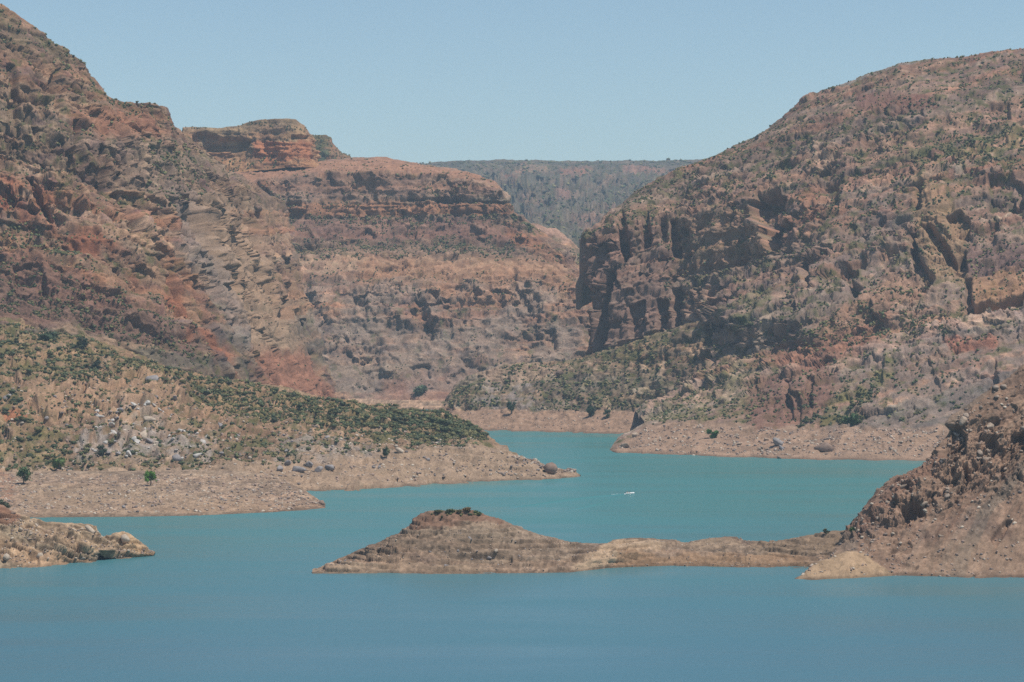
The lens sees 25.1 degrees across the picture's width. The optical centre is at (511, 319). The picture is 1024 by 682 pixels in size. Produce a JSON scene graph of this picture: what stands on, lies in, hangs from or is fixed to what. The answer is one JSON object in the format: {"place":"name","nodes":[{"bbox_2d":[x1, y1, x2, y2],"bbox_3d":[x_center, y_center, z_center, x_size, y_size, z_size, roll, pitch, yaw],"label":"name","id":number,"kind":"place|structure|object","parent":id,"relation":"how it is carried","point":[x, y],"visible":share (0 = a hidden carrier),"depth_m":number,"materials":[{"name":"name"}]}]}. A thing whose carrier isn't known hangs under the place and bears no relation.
{"place":"outdoors","nodes":[
{"label":"outdoors","id":0,"kind":"place"},
{"bbox_2d":[0,505,154,568],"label":"outcrop","id":1,"kind":"object","parent":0,"point":[67,554],"visible":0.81,"depth_m":1049.18,"materials":[{"name":"brown stone"}]},
{"bbox_2d":[0,499,11,507],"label":"bush","id":2,"kind":"object","parent":1,"relation":"on","point":[6,504],"visible":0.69,"depth_m":1080.02,"materials":[{"name":"green plant"}]},
{"bbox_2d":[3,553,9,560],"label":"boulder","id":3,"kind":"object","parent":1,"relation":"on","point":[6,556],"visible":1,"depth_m":1025.50,"materials":[{"name":"beige stone"}]},
{"bbox_2d":[85,525,94,533],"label":"boulder","id":4,"kind":"object","parent":1,"relation":"on","point":[88,528],"visible":1,"depth_m":1060.96,"materials":[{"name":"grey stone"}]},
{"bbox_2d":[121,534,129,543],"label":"boulder","id":5,"kind":"object","parent":1,"relation":"on","point":[125,539],"visible":1,"depth_m":1068.43,"materials":[{"name":"grey stone"}]},
{"bbox_2d":[0,469,324,517],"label":"beach","id":6,"kind":"structure","parent":0,"point":[166,509],"depth_m":1364.55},
{"bbox_2d":[16,465,32,483],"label":"tree","id":7,"kind":"object","parent":6,"relation":"on","point":[23,471],"visible":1,"depth_m":1409.65,"materials":[{"name":"green plant"}]},
{"bbox_2d":[143,470,156,484],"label":"tree","id":8,"kind":"object","parent":6,"relation":"on","point":[149,476],"visible":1,"depth_m":1391.46,"materials":[{"name":"green plant"}]},
{"bbox_2d":[0,4,336,397],"bbox_3d":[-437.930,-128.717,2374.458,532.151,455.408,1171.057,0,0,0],"label":"canyon wall","id":9,"kind":"structure","parent":0,"point":[197,271],"depth_m":2104.04,"materials":[{"name":"brown stone"}]},
{"bbox_2d":[182,118,320,171],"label":"mesa","id":10,"kind":"structure","parent":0,"point":[282,145],"depth_m":3343.79,"materials":[{"name":"brown stone"}]},
{"bbox_2d":[0,317,579,491],"bbox_3d":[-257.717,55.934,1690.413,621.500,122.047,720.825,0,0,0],"label":"headland","id":11,"kind":"structure","parent":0,"point":[472,455],"depth_m":1603.95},
{"bbox_2d":[36,330,59,340],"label":"bush","id":12,"kind":"object","parent":11,"relation":"on","point":[46,336],"visible":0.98,"depth_m":1827.78,"materials":[{"name":"green plant"}]},
{"bbox_2d":[50,457,66,468],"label":"tree","id":13,"kind":"object","parent":11,"relation":"on","point":[58,462],"visible":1,"depth_m":1489.22,"materials":[{"name":"green plant"}]},
{"bbox_2d":[76,337,88,347],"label":"bush","id":14,"kind":"object","parent":11,"relation":"on","point":[82,343],"visible":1,"depth_m":1813.44,"materials":[{"name":"green plant"}]},
{"bbox_2d":[91,359,102,368],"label":"bush","id":15,"kind":"object","parent":11,"relation":"on","point":[97,362],"visible":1,"depth_m":1764.83,"materials":[{"name":"green plant"}]},
{"bbox_2d":[96,445,107,455],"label":"bush","id":16,"kind":"object","parent":11,"relation":"on","point":[101,451],"visible":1,"depth_m":1524.16,"materials":[{"name":"green plant"}]},
{"bbox_2d":[140,429,146,440],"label":"boulder","id":17,"kind":"object","parent":11,"relation":"on","point":[143,434],"visible":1,"depth_m":1559.52,"materials":[{"name":"beige stone"}]},
{"bbox_2d":[144,416,155,421],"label":"boulder","id":18,"kind":"object","parent":11,"relation":"on","point":[148,418],"visible":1,"depth_m":1601.21,"materials":[{"name":"beige stone"}]},
{"bbox_2d":[145,375,157,380],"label":"boulder","id":19,"kind":"object","parent":11,"relation":"on","point":[153,377],"visible":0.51,"depth_m":1752.90,"materials":[{"name":"grey stone"}]},
{"bbox_2d":[172,454,181,461],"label":"boulder","id":20,"kind":"object","parent":11,"relation":"on","point":[176,457],"visible":1,"depth_m":1516.08,"materials":[{"name":"grey stone"}]},
{"bbox_2d":[276,465,282,470],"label":"boulder","id":21,"kind":"object","parent":11,"relation":"on","point":[279,467],"visible":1,"depth_m":1515.17,"materials":[{"name":"grey stone"}]},
{"bbox_2d":[292,466,305,471],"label":"boulder","id":22,"kind":"object","parent":11,"relation":"on","point":[298,469],"visible":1,"depth_m":1517.98,"materials":[{"name":"grey stone"}]},
{"bbox_2d":[305,461,312,466],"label":"boulder","id":23,"kind":"object","parent":11,"relation":"on","point":[308,464],"visible":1,"depth_m":1530.02,"materials":[{"name":"grey stone"}]},
{"bbox_2d":[314,466,322,471],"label":"boulder","id":24,"kind":"object","parent":11,"relation":"on","point":[318,468],"visible":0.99,"depth_m":1525.55,"materials":[{"name":"grey stone"}]},
{"bbox_2d":[324,465,334,470],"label":"boulder","id":25,"kind":"object","parent":11,"relation":"on","point":[329,467],"visible":1,"depth_m":1532.06,"materials":[{"name":"grey stone"}]},
{"bbox_2d":[382,445,388,457],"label":"tree","id":26,"kind":"object","parent":11,"relation":"on","point":[385,452],"visible":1,"depth_m":1574.65,"materials":[{"name":"green plant"}]},
{"bbox_2d":[395,447,403,452],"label":"boulder","id":27,"kind":"object","parent":11,"relation":"on","point":[399,450],"visible":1,"depth_m":1584.26,"materials":[{"name":"beige stone"}]},
{"bbox_2d":[0,377,1023,576],"bbox_3d":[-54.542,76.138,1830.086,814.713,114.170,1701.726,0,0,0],"label":"stones","id":28,"kind":"object","parent":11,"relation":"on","point":[67,507],"visible":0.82,"depth_m":1415.28,"materials":[{"name":"grey stone"}]},
{"bbox_2d":[543,462,557,473],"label":"boulder","id":29,"kind":"object","parent":11,"relation":"on","point":[551,468],"visible":1,"depth_m":1601.62,"materials":[{"name":"grey stone"}]},
{"bbox_2d":[312,135,349,160],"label":"butte","id":30,"kind":"object","parent":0,"point":[329,154],"visible":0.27,"depth_m":4026.51,"materials":[{"name":"brown stone"}]},
{"bbox_2d":[347,398,444,409],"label":"beach","id":31,"kind":"structure","parent":0,"point":[426,404],"depth_m":2885.78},
{"bbox_2d":[227,157,593,400],"bbox_3d":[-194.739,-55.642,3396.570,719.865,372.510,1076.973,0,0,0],"label":"canyon wall","id":32,"kind":"structure","parent":0,"point":[368,350],"depth_m":3080.33,"materials":[{"name":"brown stone"}]},
{"bbox_2d":[413,384,428,394],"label":"bush","id":33,"kind":"object","parent":32,"relation":"on","point":[421,389],"visible":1,"depth_m":2920.51,"materials":[{"name":"green plant"}]},
{"bbox_2d":[0,409,1023,681],"bbox_3d":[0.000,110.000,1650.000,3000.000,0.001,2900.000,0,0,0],"label":"water","id":34,"kind":"structure","parent":0,"point":[246,597],"depth_m":898.92,"materials":[{"name":"teal liquid"}]},
{"bbox_2d":[0,0,1023,162],"label":"sky","id":35,"kind":"structure","parent":0,"point":[418,81],"materials":[{"name":"blue"}]},
{"bbox_2d":[531,223,578,264],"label":"ridge","id":36,"kind":"structure","parent":0,"point":[556,235],"depth_m":3695.16,"materials":[{"name":"brown stone"}]},
{"bbox_2d":[422,159,701,247],"bbox_3d":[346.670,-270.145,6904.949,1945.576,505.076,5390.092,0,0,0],"label":"plateau","id":37,"kind":"structure","parent":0,"point":[589,183],"depth_m":6435.50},
{"bbox_2d":[0,3,1023,516],"bbox_3d":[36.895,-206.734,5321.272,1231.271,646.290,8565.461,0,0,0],"label":"shrub cover","id":38,"kind":"object","parent":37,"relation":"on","point":[454,423],"visible":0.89,"depth_m":2051.64,"materials":[{"name":"green plant"}]},
{"bbox_2d":[312,509,843,573],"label":"island","id":39,"kind":"structure","parent":0,"point":[427,527],"depth_m":1027.47,"materials":[{"name":"brown stone"}]},
{"bbox_2d":[462,507,470,511],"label":"bush","id":40,"kind":"object","parent":39,"relation":"on","point":[468,509],"visible":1,"depth_m":1042.55,"materials":[{"name":"plant"}]},
{"bbox_2d":[442,318,713,433],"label":"hill","id":41,"kind":"structure","parent":0,"point":[694,337],"depth_m":2328.66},
{"bbox_2d":[506,399,517,413],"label":"tree","id":42,"kind":"object","parent":41,"relation":"on","point":[510,406],"visible":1,"depth_m":2333.87,"materials":[{"name":"green plant"}]},
{"bbox_2d":[555,369,563,375],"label":"boulder","id":43,"kind":"object","parent":41,"relation":"on","point":[559,372],"visible":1,"depth_m":2380.39,"materials":[{"name":"grey stone"}]},
{"bbox_2d":[586,406,596,415],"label":"tree","id":44,"kind":"object","parent":41,"relation":"on","point":[590,410],"visible":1,"depth_m":2287.52,"materials":[{"name":"green plant"}]},
{"bbox_2d":[603,409,611,417],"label":"tree","id":45,"kind":"object","parent":41,"relation":"on","point":[607,411],"visible":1,"depth_m":2275.27,"materials":[{"name":"green plant"}]},
{"bbox_2d":[575,48,1023,460],"bbox_3d":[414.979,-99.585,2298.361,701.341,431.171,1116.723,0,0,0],"label":"mountain","id":46,"kind":"structure","parent":0,"point":[621,280],"depth_m":2245.41,"materials":[{"name":"brown stone"}]},
{"bbox_2d":[620,443,628,447],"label":"boulder","id":47,"kind":"object","parent":46,"relation":"on","point":[624,445],"visible":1,"depth_m":1918.45,"materials":[{"name":"grey stone"}]},
{"bbox_2d":[703,429,719,437],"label":"bush","id":48,"kind":"object","parent":46,"relation":"on","point":[714,433],"visible":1,"depth_m":1906.93,"materials":[{"name":"green plant"}]},
{"bbox_2d":[773,437,782,445],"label":"boulder","id":49,"kind":"object","parent":46,"relation":"on","point":[777,441],"visible":1,"depth_m":1857.94,"materials":[{"name":"grey stone"}]},
{"bbox_2d":[814,442,833,451],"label":"boulder","id":50,"kind":"object","parent":46,"relation":"on","point":[825,446],"visible":1,"depth_m":1834.86,"materials":[{"name":"beige stone"}]},
{"bbox_2d":[842,413,862,425],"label":"bush","id":51,"kind":"object","parent":46,"relation":"on","point":[852,419],"visible":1,"depth_m":1897.33,"materials":[{"name":"green plant"}]},
{"bbox_2d":[795,364,1023,579],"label":"hillside","id":52,"kind":"structure","parent":0,"point":[955,477],"depth_m":1034.10,"materials":[{"name":"brown stone"}]},
{"bbox_2d":[920,501,927,506],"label":"boulder","id":53,"kind":"object","parent":52,"relation":"on","point":[924,503],"visible":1,"depth_m":1036.71,"materials":[{"name":"grey stone"}]},
{"bbox_2d":[959,416,967,426],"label":"boulder","id":54,"kind":"object","parent":52,"relation":"on","point":[963,420],"visible":1,"depth_m":1072.37,"materials":[{"name":"beige stone"}]},
{"bbox_2d":[987,422,993,429],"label":"boulder","id":55,"kind":"object","parent":52,"relation":"on","point":[990,425],"visible":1,"depth_m":1069.21,"materials":[{"name":"beige stone"}]},
{"bbox_2d":[1000,384,1006,388],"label":"boulder","id":56,"kind":"object","parent":52,"relation":"on","point":[1003,386],"visible":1,"depth_m":1087.25,"materials":[{"name":"beige stone"}]}
]}

